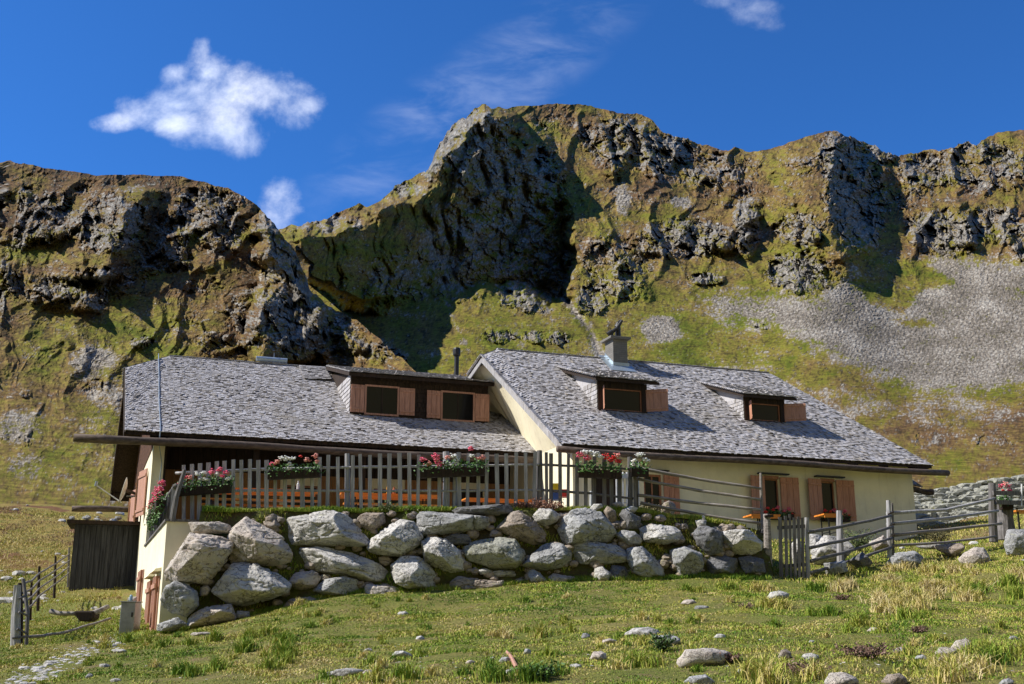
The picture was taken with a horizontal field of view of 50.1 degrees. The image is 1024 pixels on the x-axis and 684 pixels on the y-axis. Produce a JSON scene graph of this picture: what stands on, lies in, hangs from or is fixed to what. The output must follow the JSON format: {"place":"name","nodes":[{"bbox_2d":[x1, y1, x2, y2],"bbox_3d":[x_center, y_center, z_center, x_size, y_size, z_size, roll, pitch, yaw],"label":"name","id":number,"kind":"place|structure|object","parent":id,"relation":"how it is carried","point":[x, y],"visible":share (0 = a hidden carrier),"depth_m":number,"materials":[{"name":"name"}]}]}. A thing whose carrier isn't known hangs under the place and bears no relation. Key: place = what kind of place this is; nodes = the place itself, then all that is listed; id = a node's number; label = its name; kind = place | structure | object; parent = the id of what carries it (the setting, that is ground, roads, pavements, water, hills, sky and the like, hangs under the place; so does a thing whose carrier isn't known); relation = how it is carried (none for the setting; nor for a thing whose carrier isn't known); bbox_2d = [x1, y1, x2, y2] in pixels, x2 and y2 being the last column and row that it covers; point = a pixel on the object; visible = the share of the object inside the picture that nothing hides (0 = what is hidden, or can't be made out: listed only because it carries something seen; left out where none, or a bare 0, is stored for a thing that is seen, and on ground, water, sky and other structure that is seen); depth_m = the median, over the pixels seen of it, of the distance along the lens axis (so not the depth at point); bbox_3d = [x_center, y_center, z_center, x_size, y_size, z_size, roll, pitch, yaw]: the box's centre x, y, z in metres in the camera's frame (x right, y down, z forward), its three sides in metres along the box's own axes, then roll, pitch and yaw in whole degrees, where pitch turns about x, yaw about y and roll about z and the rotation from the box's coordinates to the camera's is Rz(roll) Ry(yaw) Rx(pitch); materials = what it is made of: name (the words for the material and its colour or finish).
{"place":"outdoors","nodes":[
{"label":"outdoors","id":0,"kind":"place"},
{"bbox_2d":[0,160,415,506],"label":"hillside","id":1,"kind":"structure","parent":0,"point":[105,280],"depth_m":155.10,"materials":[{"name":"stone"}]},
{"bbox_2d":[185,510,774,626],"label":"terrace","id":2,"kind":"structure","parent":0,"point":[234,519],"depth_m":22.26,"materials":[{"name":"stone"}]},
{"bbox_2d":[160,580,198,616],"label":"boulder","id":3,"kind":"object","parent":2,"relation":"on","point":[179,598],"visible":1,"depth_m":20.93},
{"bbox_2d":[164,532,233,584],"bbox_3d":[-6.138,4.248,21.525,1.128,1.012,1.051,10,-18,-34],"label":"boulder","id":4,"kind":"object","parent":2,"relation":"on","point":[200,559],"visible":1,"depth_m":21.20,"materials":[{"name":"stone"}]},
{"bbox_2d":[188,522,231,533],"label":"boulder","id":5,"kind":"object","parent":2,"relation":"on","point":[209,527],"visible":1,"depth_m":21.80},
{"bbox_2d":[211,562,291,605],"bbox_3d":[-5.103,4.745,21.480,1.566,0.851,0.991,0,-15,0],"label":"boulder","id":6,"kind":"object","parent":2,"relation":"on","point":[241,584],"visible":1,"depth_m":21.18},
{"bbox_2d":[201,492,314,507],"bbox_3d":[-6.189,4.008,26.767,2.715,0.881,0.313,3,-15,-12],"label":"bench","id":7,"kind":"object","parent":2,"relation":"on","point":[262,505],"visible":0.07,"depth_m":26.83,"materials":[{"name":"orange wood"}]},
{"bbox_2d":[227,516,292,565],"bbox_3d":[-5.023,3.990,21.954,1.070,0.991,1.168,-12,-19,38],"label":"boulder","id":8,"kind":"object","parent":2,"relation":"on","point":[257,542],"visible":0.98,"depth_m":21.66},
{"bbox_2d":[202,497,317,504],"bbox_3d":[-5.925,3.905,25.554,2.715,0.469,0.296,3,-15,-12],"label":"bench","id":9,"kind":"object","parent":2,"relation":"on","point":[261,500],"visible":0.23,"depth_m":25.52,"materials":[{"name":"orange wood"}]},
{"bbox_2d":[289,570,320,589],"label":"boulder","id":10,"kind":"object","parent":2,"relation":"on","point":[303,580],"visible":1,"depth_m":21.64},
{"bbox_2d":[286,510,369,546],"bbox_3d":[-3.790,3.807,22.338,1.904,0.751,0.884,0,-15,0],"label":"boulder","id":11,"kind":"object","parent":2,"relation":"on","point":[324,528],"visible":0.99,"depth_m":22.09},
{"bbox_2d":[313,576,358,595],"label":"boulder","id":12,"kind":"object","parent":2,"relation":"on","point":[336,586],"visible":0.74,"depth_m":21.56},
{"bbox_2d":[299,546,387,581],"bbox_3d":[-3.404,4.462,22.018,1.851,0.718,0.839,0,-15,0],"label":"boulder","id":13,"kind":"object","parent":2,"relation":"on","point":[336,562],"visible":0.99,"depth_m":21.85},
{"bbox_2d":[358,512,384,530],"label":"boulder","id":14,"kind":"object","parent":2,"relation":"on","point":[370,521],"visible":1,"depth_m":22.38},
{"bbox_2d":[340,492,436,507],"bbox_3d":[-3.038,4.165,27.125,2.454,0.755,0.650,4,-15,-14],"label":"beer table","id":15,"kind":"object","parent":2,"relation":"on","point":[384,495],"visible":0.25,"depth_m":26.92,"materials":[{"name":"orange wood"}]},
{"bbox_2d":[366,519,422,556],"bbox_3d":[-2.362,3.973,22.227,1.026,0.765,0.862,11,-18,-36],"label":"boulder","id":16,"kind":"object","parent":2,"relation":"on","point":[400,537],"visible":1,"depth_m":21.99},
{"bbox_2d":[175,450,636,519],"bbox_3d":[-2.233,3.084,23.208,9.813,1.589,0.184,0,-15,0],"label":"picket fence","id":17,"kind":"object","parent":2,"relation":"on","point":[538,464],"visible":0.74,"depth_m":23.14,"materials":[{"name":"grey wood"}]},
{"bbox_2d":[177,467,234,495],"bbox_3d":[-6.480,2.932,23.055,1.276,0.609,0.493,0,-15,0],"label":"flower box","id":18,"kind":"object","parent":17,"relation":"attached to","point":[205,489],"visible":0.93,"depth_m":22.96,"materials":[{"name":"green plant"}]},
{"bbox_2d":[265,453,325,479],"bbox_3d":[-4.581,2.625,23.121,1.273,0.551,0.588,0,-15,0],"label":"flower box","id":19,"kind":"object","parent":17,"relation":"attached to","point":[304,473],"visible":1,"depth_m":23.04,"materials":[{"name":"green plant"}]},
{"bbox_2d":[413,446,488,478],"bbox_3d":[-1.279,2.533,23.157,1.611,0.673,0.522,0,-15,0],"label":"flower box","id":20,"kind":"object","parent":17,"relation":"attached to","point":[455,471],"visible":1,"depth_m":23.05,"materials":[{"name":"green plant"}]},
{"bbox_2d":[573,450,626,478],"bbox_3d":[1.861,2.575,23.126,1.169,0.614,0.648,0,-15,0],"label":"flower box","id":21,"kind":"object","parent":17,"relation":"attached to","point":[586,472],"visible":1,"depth_m":23.06,"materials":[{"name":"green plant"}]},
{"bbox_2d":[629,452,650,477],"bbox_3d":[2.691,2.603,23.200,0.550,0.518,0.474,0,-15,0],"label":"flower box","id":22,"kind":"object","parent":17,"relation":"attached to","point":[639,472],"visible":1,"depth_m":23.08,"materials":[{"name":"green plant"}]},
{"bbox_2d":[390,556,435,588],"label":"boulder","id":23,"kind":"object","parent":2,"relation":"on","point":[410,572],"visible":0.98,"depth_m":21.68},
{"bbox_2d":[421,537,465,572],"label":"boulder","id":24,"kind":"object","parent":2,"relation":"on","point":[443,554],"visible":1,"depth_m":21.94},
{"bbox_2d":[416,511,473,535],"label":"boulder","id":25,"kind":"object","parent":2,"relation":"on","point":[433,523],"visible":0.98,"depth_m":22.31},
{"bbox_2d":[144,503,771,634],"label":"bank grass","id":26,"kind":"structure","parent":2,"relation":"on","point":[219,509],"depth_m":22.30,"materials":[{"name":"plant"}]},
{"bbox_2d":[445,533,471,544],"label":"boulder","id":27,"kind":"object","parent":2,"relation":"on","point":[458,539],"visible":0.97,"depth_m":22.26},
{"bbox_2d":[201,510,761,611],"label":"packing stones","id":28,"kind":"object","parent":2,"relation":"on","point":[665,561],"visible":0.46,"depth_m":22.27,"materials":[{"name":"stone"}]},
{"bbox_2d":[452,504,512,514],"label":"boulder","id":29,"kind":"object","parent":28,"relation":"on","point":[497,509],"visible":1,"depth_m":22.58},
{"bbox_2d":[496,510,546,545],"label":"boulder","id":30,"kind":"object","parent":28,"relation":"on","point":[520,526],"visible":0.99,"depth_m":22.34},
{"bbox_2d":[472,515,490,530],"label":"boulder","id":31,"kind":"object","parent":2,"relation":"on","point":[479,522],"visible":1,"depth_m":22.43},
{"bbox_2d":[462,537,525,569],"bbox_3d":[-0.365,4.288,22.224,1.287,0.670,0.863,0,-15,0],"label":"boulder","id":32,"kind":"object","parent":2,"relation":"on","point":[502,553],"visible":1,"depth_m":21.97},
{"bbox_2d":[527,569,546,582],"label":"boulder","id":33,"kind":"object","parent":2,"relation":"on","point":[534,575],"visible":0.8,"depth_m":21.80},
{"bbox_2d":[525,497,565,510],"bbox_3d":[0.700,3.409,22.831,0.897,0.416,0.608,0,-15,0],"label":"dry shrub","id":34,"kind":"object","parent":2,"relation":"on","point":[553,506],"visible":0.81,"depth_m":22.79,"materials":[{"name":"brown plant"}]},
{"bbox_2d":[522,543,571,570],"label":"boulder","id":35,"kind":"object","parent":2,"relation":"on","point":[546,556],"visible":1,"depth_m":21.99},
{"bbox_2d":[533,508,560,526],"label":"boulder","id":36,"kind":"object","parent":2,"relation":"on","point":[544,517],"visible":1,"depth_m":22.50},
{"bbox_2d":[557,507,616,544],"bbox_3d":[1.540,3.794,22.605,1.178,0.762,0.917,6,-16,-20],"label":"boulder","id":37,"kind":"object","parent":2,"relation":"on","point":[584,524],"visible":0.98,"depth_m":22.27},
{"bbox_2d":[567,541,626,564],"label":"boulder","id":38,"kind":"object","parent":2,"relation":"on","point":[587,552],"visible":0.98,"depth_m":22.14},
{"bbox_2d":[594,566,610,579],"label":"boulder","id":39,"kind":"object","parent":2,"relation":"on","point":[601,573],"visible":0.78,"depth_m":21.87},
{"bbox_2d":[610,565,627,577],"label":"boulder","id":40,"kind":"object","parent":2,"relation":"on","point":[618,570],"visible":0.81,"depth_m":22.00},
{"bbox_2d":[616,530,641,545],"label":"boulder","id":41,"kind":"object","parent":2,"relation":"on","point":[630,537],"visible":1,"depth_m":22.37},
{"bbox_2d":[619,509,640,529],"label":"boulder","id":42,"kind":"object","parent":2,"relation":"on","point":[632,520],"visible":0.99,"depth_m":22.60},
{"bbox_2d":[626,546,664,578],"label":"boulder","id":43,"kind":"object","parent":2,"relation":"on","point":[642,561],"visible":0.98,"depth_m":21.98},
{"bbox_2d":[638,524,681,544],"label":"boulder","id":44,"kind":"object","parent":2,"relation":"on","point":[660,534],"visible":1,"depth_m":22.42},
{"bbox_2d":[669,546,703,574],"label":"boulder","id":45,"kind":"object","parent":2,"relation":"on","point":[688,560],"visible":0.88,"depth_m":22.02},
{"bbox_2d":[636,461,763,532],"bbox_3d":[3.940,3.268,23.214,2.740,1.561,0.196,-1,-15,3],"label":"rail fence","id":46,"kind":"object","parent":2,"relation":"on","point":[760,499],"visible":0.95,"depth_m":23.20,"materials":[{"name":"grey wood"}]},
{"bbox_2d":[706,555,737,574],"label":"boulder","id":47,"kind":"object","parent":2,"relation":"on","point":[725,564],"visible":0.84,"depth_m":22.20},
{"bbox_2d":[693,526,723,555],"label":"boulder","id":48,"kind":"object","parent":47,"relation":"on","point":[709,541],"visible":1,"depth_m":22.31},
{"bbox_2d":[723,529,762,555],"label":"boulder","id":49,"kind":"object","parent":2,"relation":"on","point":[743,542],"visible":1,"depth_m":22.37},
{"bbox_2d":[738,556,765,573],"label":"boulder","id":50,"kind":"object","parent":2,"relation":"on","point":[750,565],"visible":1,"depth_m":22.23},
{"bbox_2d":[0,503,1023,683],"bbox_3d":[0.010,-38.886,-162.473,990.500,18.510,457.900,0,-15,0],"label":"meadow","id":51,"kind":"structure","parent":0,"point":[127,591],"depth_m":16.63,"materials":[{"name":"plant"}]},
{"bbox_2d":[10,579,29,645],"bbox_3d":[-8.911,4.962,19.748,0.592,1.376,0.342,-14,-20,43],"label":"weathered post","id":52,"kind":"object","parent":51,"relation":"on","point":[17,631],"visible":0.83,"depth_m":19.61,"materials":[{"name":"grey wood"}]},
{"bbox_2d":[22,547,69,619],"bbox_3d":[-10.893,5.484,25.741,0.254,2.090,12.048,5,-15,-17],"label":"pasture fence","id":53,"kind":"object","parent":51,"relation":"on","point":[37,599],"visible":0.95,"depth_m":24.99,"materials":[{"name":"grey wood"}]},
{"bbox_2d":[22,617,111,638],"bbox_3d":[-8.412,5.464,20.973,0.250,0.407,2.701,-4,-15,14],"label":"bent pole","id":54,"kind":"object","parent":51,"relation":"on","point":[64,632],"visible":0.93,"depth_m":20.61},
{"bbox_2d":[49,605,109,621],"bbox_3d":[-9.155,5.720,23.115,1.195,0.356,0.420,0,-15,0],"label":"old trough","id":55,"kind":"object","parent":51,"relation":"on","point":[89,616],"visible":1,"depth_m":22.97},
{"bbox_2d":[67,519,140,590],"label":"wooden shed","id":56,"kind":"structure","parent":51,"relation":"on","point":[104,553],"depth_m":32.74,"materials":[{"name":"wood"}]},
{"bbox_2d":[119,601,142,633],"bbox_3d":[-7.935,5.762,22.781,0.328,0.722,0.435,0,-15,0],"label":"metal box","id":57,"kind":"object","parent":51,"relation":"on","point":[130,615],"visible":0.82,"depth_m":22.63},
{"bbox_2d":[136,519,198,630],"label":"retaining wall","id":58,"kind":"structure","parent":51,"relation":"on","point":[164,542],"depth_m":22.39,"materials":[{"name":"beige paint"}]},
{"bbox_2d":[149,469,185,537],"bbox_3d":[-8.193,3.996,25.633,0.259,1.064,7.671,6,-16,-21],"label":"side railing","id":59,"kind":"object","parent":58,"relation":"on","point":[171,506],"visible":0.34,"depth_m":22.34,"materials":[{"name":"grey wood"}]},
{"bbox_2d":[144,479,168,531],"bbox_3d":[-7.915,3.685,24.359,0.419,0.844,3.949,5,-16,-20],"label":"flower box","id":60,"kind":"object","parent":59,"relation":"attached to","point":[157,508],"visible":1,"depth_m":23.35,"materials":[{"name":"green plant"}]},
{"bbox_2d":[157,617,186,630],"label":"boulder","id":61,"kind":"object","parent":51,"relation":"on","point":[173,624],"visible":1,"depth_m":20.73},
{"bbox_2d":[187,604,236,626],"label":"boulder","id":62,"kind":"object","parent":51,"relation":"on","point":[211,615],"visible":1,"depth_m":20.89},
{"bbox_2d":[72,347,535,589],"bbox_3d":[-7.632,4.242,36.499,13.293,9.765,13.168,5,-15,-19],"label":"farmhouse","id":63,"kind":"object","parent":51,"relation":"on","point":[177,412],"visible":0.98,"depth_m":33.12,"materials":[{"name":"beige paint"}]},
{"bbox_2d":[94,478,135,502],"bbox_3d":[-11.932,4.519,33.433,1.419,0.791,0.685,0,-15,0],"label":"satellite dish","id":64,"kind":"object","parent":63,"relation":"attached to","point":[124,490],"visible":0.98,"depth_m":33.27,"materials":[{"name":"paint"}]},
{"bbox_2d":[287,485,317,505],"bbox_3d":[-6.317,4.743,32.734,1.000,0.900,0.070,5,-15,-19],"label":"window","id":65,"kind":"structure","parent":63,"relation":"in","point":[288,486],"depth_m":32.78,"materials":[{"name":"brown wood"}]},
{"bbox_2d":[364,384,399,416],"bbox_3d":[-4.012,1.805,33.800,1.080,0.940,0.045,5,-15,-19],"label":"window","id":66,"kind":"structure","parent":63,"relation":"in","point":[380,400],"depth_m":33.79,"materials":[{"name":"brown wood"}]},
{"bbox_2d":[440,390,474,422],"bbox_3d":[-1.711,2.036,34.588,1.115,0.959,0.045,5,-15,-19],"label":"window","id":67,"kind":"structure","parent":63,"relation":"in","point":[455,405],"depth_m":34.58,"materials":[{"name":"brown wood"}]},
{"bbox_2d":[332,668,363,676],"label":"meadow stone","id":68,"kind":"object","parent":51,"relation":"on","point":[343,672],"visible":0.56,"depth_m":11.31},
{"bbox_2d":[364,584,398,593],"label":"boulder","id":69,"kind":"object","parent":51,"relation":"on","point":[373,589],"visible":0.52,"depth_m":21.57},
{"bbox_2d":[0,628,945,683],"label":"chippings","id":70,"kind":"object","parent":51,"relation":"on","point":[45,664],"visible":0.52,"depth_m":14.94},
{"bbox_2d":[449,576,502,589],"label":"boulder","id":71,"kind":"object","parent":51,"relation":"on","point":[464,583],"visible":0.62,"depth_m":21.72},
{"bbox_2d":[0,504,1002,620],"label":"pasture stones","id":72,"kind":"object","parent":51,"relation":"on","point":[4,600],"visible":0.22,"depth_m":34.44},
{"bbox_2d":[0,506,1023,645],"bbox_3d":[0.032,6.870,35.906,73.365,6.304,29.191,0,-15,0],"label":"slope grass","id":73,"kind":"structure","parent":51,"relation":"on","point":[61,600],"depth_m":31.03,"materials":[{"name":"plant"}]},
{"bbox_2d":[9,560,1023,683],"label":"grass tussocks","id":74,"kind":"object","parent":51,"relation":"on","point":[957,666],"depth_m":14.60,"materials":[{"name":"plant"}]},
{"bbox_2d":[510,659,564,680],"bbox_3d":[0.222,3.022,10.006,0.500,0.248,0.299,6,-16,-21],"label":"leafy weed","id":75,"kind":"object","parent":51,"relation":"on","point":[548,669],"visible":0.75,"depth_m":9.98,"materials":[{"name":"green plant"}]},
{"bbox_2d":[624,627,659,635],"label":"meadow stone","id":76,"kind":"object","parent":51,"relation":"on","point":[640,630],"visible":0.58,"depth_m":14.22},
{"bbox_2d":[644,629,677,651],"bbox_3d":[1.678,3.388,12.351,0.387,0.309,0.271,0,-15,0],"label":"leafy weed","id":77,"kind":"object","parent":51,"relation":"on","point":[660,642],"visible":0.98,"depth_m":12.32,"materials":[{"name":"green plant"}]},
{"bbox_2d":[684,674,714,683],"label":"meadow stone","id":78,"kind":"object","parent":51,"relation":"on","point":[703,679],"visible":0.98,"depth_m":9.44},
{"bbox_2d":[466,319,949,540],"bbox_3d":[5.061,3.344,36.579,13.999,8.143,10.696,5,-15,-19],"label":"alpine hut","id":79,"kind":"object","parent":51,"relation":"on","point":[807,455],"visible":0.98,"depth_m":32.91,"materials":[{"name":"beige paint"}]},
{"bbox_2d":[591,478,617,505],"bbox_3d":[2.587,4.590,30.358,0.900,1.800,0.100,5,-15,-19],"label":"door","id":80,"kind":"structure","parent":79,"relation":"in","point":[598,481],"depth_m":30.45,"materials":[{"name":"brown wood"}]},
{"bbox_2d":[604,388,641,411],"bbox_3d":[3.280,1.748,32.775,1.276,0.668,0.070,5,-15,-19],"label":"window","id":81,"kind":"structure","parent":79,"relation":"in","point":[614,399],"depth_m":32.78,"materials":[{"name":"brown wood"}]},
{"bbox_2d":[644,474,661,509],"bbox_3d":[3.945,4.381,30.908,0.560,1.280,0.070,5,-15,-19],"label":"window","id":82,"kind":"structure","parent":79,"relation":"in","point":[649,488],"depth_m":30.96,"materials":[{"name":"brown wood"}]},
{"bbox_2d":[750,403,779,421],"bbox_3d":[7.889,2.216,34.361,1.125,0.550,0.070,5,-15,-19],"label":"window","id":83,"kind":"structure","parent":79,"relation":"in","point":[763,412],"depth_m":34.38,"materials":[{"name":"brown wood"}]},
{"bbox_2d":[764,479,778,513],"bbox_3d":[7.596,4.584,32.202,0.490,1.100,0.070,5,-15,-19],"label":"window","id":84,"kind":"structure","parent":79,"relation":"in","point":[771,486],"depth_m":32.24,"materials":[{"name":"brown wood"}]},
{"bbox_2d":[763,506,795,519],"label":"window box","id":85,"kind":"object","parent":79,"relation":"attached to","point":[783,514],"visible":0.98,"depth_m":31.84,"materials":[{"name":"green plant"}]},
{"bbox_2d":[821,482,834,512],"bbox_3d":[9.434,4.749,32.836,0.481,1.100,0.070,5,-15,-19],"label":"window","id":86,"kind":"structure","parent":79,"relation":"in","point":[827,487],"depth_m":32.88,"materials":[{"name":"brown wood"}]},
{"bbox_2d":[763,514,773,567],"bbox_3d":[5.306,4.274,22.649,0.247,1.429,0.182,0,-15,0],"label":"gate post","id":87,"kind":"object","parent":51,"relation":"on","point":[767,536],"visible":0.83,"depth_m":22.66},
{"bbox_2d":[775,657,831,676],"bbox_3d":[2.640,2.927,9.779,0.488,0.212,0.385,3,-15,-10],"label":"heather cushion","id":88,"kind":"object","parent":51,"relation":"on","point":[792,668],"visible":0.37,"depth_m":9.76,"materials":[{"name":"brown plant"}]},
{"bbox_2d":[805,517,809,579],"bbox_3d":[6.094,4.289,22.628,0.149,1.322,0.100,0,-15,0],"label":"gate post","id":89,"kind":"object","parent":51,"relation":"on","point":[807,559],"visible":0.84,"depth_m":22.59,"materials":[{"name":"grey wood"}]},
{"bbox_2d":[777,514,805,578],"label":"garden gate","id":90,"kind":"structure","parent":89,"relation":"attached to","point":[795,564],"depth_m":22.58,"materials":[{"name":"grey wood"}]},
{"bbox_2d":[810,535,853,564],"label":"boulder","id":91,"kind":"object","parent":51,"relation":"on","point":[824,550],"visible":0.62,"depth_m":23.84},
{"bbox_2d":[824,560,847,574],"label":"boulder","id":92,"kind":"object","parent":51,"relation":"on","point":[836,567],"visible":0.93,"depth_m":22.81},
{"bbox_2d":[824,672,858,683],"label":"meadow stone","id":93,"kind":"object","parent":51,"relation":"on","point":[839,678],"visible":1,"depth_m":9.07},
{"bbox_2d":[807,510,893,574],"bbox_3d":[7.270,4.364,23.740,3.244,1.434,0.364,12,-19,-39],"label":"rail fence","id":94,"kind":"object","parent":51,"relation":"on","point":[839,541],"visible":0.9,"depth_m":23.66,"materials":[{"name":"grey wood"}]},
{"bbox_2d":[843,528,875,550],"bbox_3d":[8.188,4.689,25.872,1.013,0.629,0.602,-3,-15,12],"label":"bush","id":95,"kind":"object","parent":51,"relation":"on","point":[861,540],"visible":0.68,"depth_m":25.80,"materials":[{"name":"green plant"}]},
{"bbox_2d":[848,552,871,569],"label":"boulder","id":96,"kind":"object","parent":51,"relation":"on","point":[861,559],"visible":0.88,"depth_m":23.13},
{"bbox_2d":[831,641,902,658],"bbox_3d":[3.385,2.993,10.544,0.684,0.219,0.615,0,-15,0],"label":"heather cushion","id":97,"kind":"object","parent":51,"relation":"on","point":[872,652],"visible":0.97,"depth_m":10.50,"materials":[{"name":"brown plant"}]},
{"bbox_2d":[881,673,907,683],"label":"meadow stone","id":98,"kind":"object","parent":51,"relation":"on","point":[897,678],"visible":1,"depth_m":9.22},
{"bbox_2d":[886,551,923,567],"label":"boulder","id":99,"kind":"object","parent":51,"relation":"on","point":[909,557],"visible":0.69,"depth_m":23.43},
{"bbox_2d":[910,525,955,541],"bbox_3d":[10.409,4.822,27.194,1.151,0.495,0.756,0,-15,0],"label":"bush","id":100,"kind":"object","parent":51,"relation":"on","point":[941,536],"visible":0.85,"depth_m":27.12,"materials":[{"name":"green plant"}]},
{"bbox_2d":[886,483,1002,558],"bbox_3d":[9.991,4.135,25.434,3.312,1.864,0.301,5,-15,-19],"label":"rail fence","id":101,"kind":"object","parent":51,"relation":"on","point":[991,512],"visible":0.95,"depth_m":25.33,"materials":[{"name":"grey wood"}]},
{"bbox_2d":[932,543,964,557],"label":"boulder","id":102,"kind":"object","parent":51,"relation":"on","point":[952,549],"visible":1,"depth_m":24.91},
{"bbox_2d":[958,547,990,563],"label":"boulder","id":103,"kind":"object","parent":51,"relation":"on","point":[974,555],"visible":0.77,"depth_m":23.93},
{"bbox_2d":[997,504,1015,539],"bbox_3d":[11.856,4.314,26.365,0.469,0.871,0.460,-10,-17,32],"label":"tree stump","id":104,"kind":"object","parent":51,"relation":"on","point":[1005,518],"visible":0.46,"depth_m":26.21,"materials":[{"name":"grey wood"}]},
{"bbox_2d":[997,481,1013,509],"bbox_3d":[11.811,3.689,26.312,0.463,0.668,0.439,0,-15,0],"label":"flower box","id":105,"kind":"object","parent":104,"relation":"on","point":[1005,507],"visible":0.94,"depth_m":26.25,"materials":[{"name":"green plant"}]},
{"bbox_2d":[992,490,1023,504],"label":"plank barrier","id":106,"kind":"object","parent":51,"relation":"on","point":[1009,502],"visible":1,"depth_m":26.02,"materials":[{"name":"grey wood"}]},
{"bbox_2d":[1004,529,1023,555],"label":"boulder","id":107,"kind":"object","parent":51,"relation":"on","point":[1014,542],"visible":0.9,"depth_m":24.30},
{"bbox_2d":[0,0,1023,228],"label":"sky","id":108,"kind":"structure","parent":0,"point":[309,111],"materials":[{"name":"blue"}]},
{"bbox_2d":[278,103,1023,492],"bbox_3d":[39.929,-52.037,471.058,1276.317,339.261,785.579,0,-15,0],"label":"mountain","id":109,"kind":"structure","parent":0,"point":[874,289],"depth_m":348.56,"materials":[{"name":"stone"}]},
{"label":"rubble bank","id":110,"kind":"structure","parent":0,"visible":0},
{"bbox_2d":[914,474,1023,527],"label":"stone wall","id":111,"kind":"structure","parent":110,"relation":"on","point":[952,496],"depth_m":38.60,"materials":[{"name":"stone"}]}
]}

